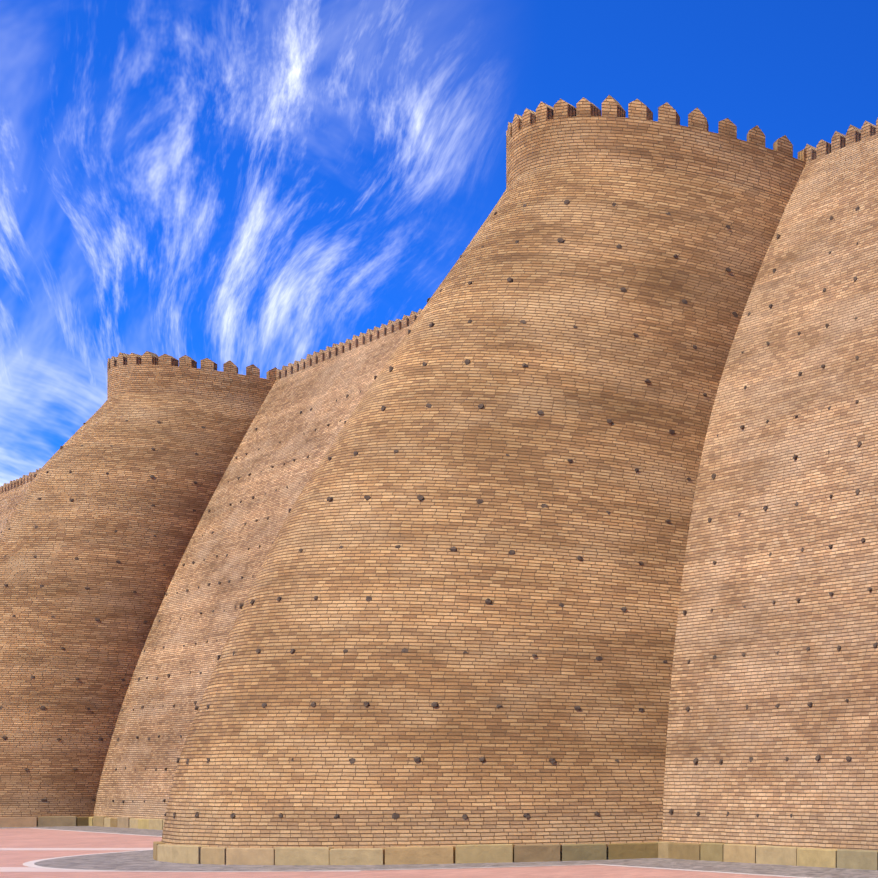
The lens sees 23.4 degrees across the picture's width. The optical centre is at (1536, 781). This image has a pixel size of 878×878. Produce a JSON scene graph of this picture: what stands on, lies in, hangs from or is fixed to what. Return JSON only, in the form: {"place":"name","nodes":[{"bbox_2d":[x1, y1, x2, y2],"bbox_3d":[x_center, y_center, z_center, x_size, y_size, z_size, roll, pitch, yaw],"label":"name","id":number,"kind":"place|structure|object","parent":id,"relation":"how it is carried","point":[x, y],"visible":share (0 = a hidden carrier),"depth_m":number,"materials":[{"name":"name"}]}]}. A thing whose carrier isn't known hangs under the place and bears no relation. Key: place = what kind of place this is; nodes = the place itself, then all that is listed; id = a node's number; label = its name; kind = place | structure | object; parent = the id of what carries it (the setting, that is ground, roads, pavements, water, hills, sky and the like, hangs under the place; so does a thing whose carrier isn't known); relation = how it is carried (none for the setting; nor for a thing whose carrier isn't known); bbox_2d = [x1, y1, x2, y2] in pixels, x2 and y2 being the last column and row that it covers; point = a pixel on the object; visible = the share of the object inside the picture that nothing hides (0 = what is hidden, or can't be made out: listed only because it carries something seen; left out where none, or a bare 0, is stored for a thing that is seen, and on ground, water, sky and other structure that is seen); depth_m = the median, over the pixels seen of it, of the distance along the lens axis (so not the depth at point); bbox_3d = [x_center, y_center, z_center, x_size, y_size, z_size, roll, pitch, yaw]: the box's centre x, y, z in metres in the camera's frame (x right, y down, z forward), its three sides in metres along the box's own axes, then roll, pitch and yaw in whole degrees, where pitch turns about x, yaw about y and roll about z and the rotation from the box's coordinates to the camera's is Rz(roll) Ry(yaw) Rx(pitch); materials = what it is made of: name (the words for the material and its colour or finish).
{"place":"outdoors","nodes":[
{"label":"outdoors","id":0,"kind":"place"},
{"bbox_2d":[0,828,793,877],"bbox_3d":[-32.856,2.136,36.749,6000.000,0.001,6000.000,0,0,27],"label":"ground","id":1,"kind":"structure","parent":0,"point":[25,838],"depth_m":27.48,"materials":[{"name":"pink stone"}]},
{"bbox_2d":[0,351,276,826],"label":"tower","id":2,"kind":"structure","parent":1,"relation":"on","point":[184,399],"depth_m":56.21,"materials":[{"name":"brick"}]},
{"bbox_2d":[0,848,360,871],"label":"pale stripes","id":3,"kind":"object","parent":1,"relation":"on","point":[17,869],"visible":0.25,"depth_m":28.38,"materials":[{"name":"stone"}]},
{"bbox_2d":[0,828,811,877],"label":"kerb line","id":4,"kind":"object","parent":1,"relation":"on","point":[30,864],"visible":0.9,"depth_m":28.32,"materials":[{"name":"white stone"}]},
{"bbox_2d":[0,118,877,850],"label":"wall","id":5,"kind":"structure","parent":1,"relation":"on","point":[828,800],"depth_m":33.88,"materials":[{"name":"brick"}]},
{"bbox_2d":[0,200,877,819],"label":"beam ends","id":6,"kind":"object","parent":5,"relation":"attached to","point":[488,600],"visible":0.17,"depth_m":33.30,"materials":[{"name":"brown wood"}]},
{"bbox_2d":[0,816,877,869],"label":"plinth","id":7,"kind":"structure","parent":1,"relation":"on","point":[705,851],"depth_m":30.09,"materials":[{"name":"stone"}]},
{"bbox_2d":[0,826,877,877],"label":"cobble strip","id":8,"kind":"object","parent":1,"relation":"on","point":[144,860],"visible":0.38,"depth_m":29.33,"materials":[{"name":"grey stone"}]},
{"bbox_2d":[162,95,805,860],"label":"tower","id":9,"kind":"structure","parent":1,"relation":"on","point":[424,587],"depth_m":32.62,"materials":[{"name":"brick"}]},
{"bbox_2d":[0,0,877,486],"label":"sky","id":10,"kind":"structure","parent":0,"point":[267,185],"materials":[{"name":"blue"}]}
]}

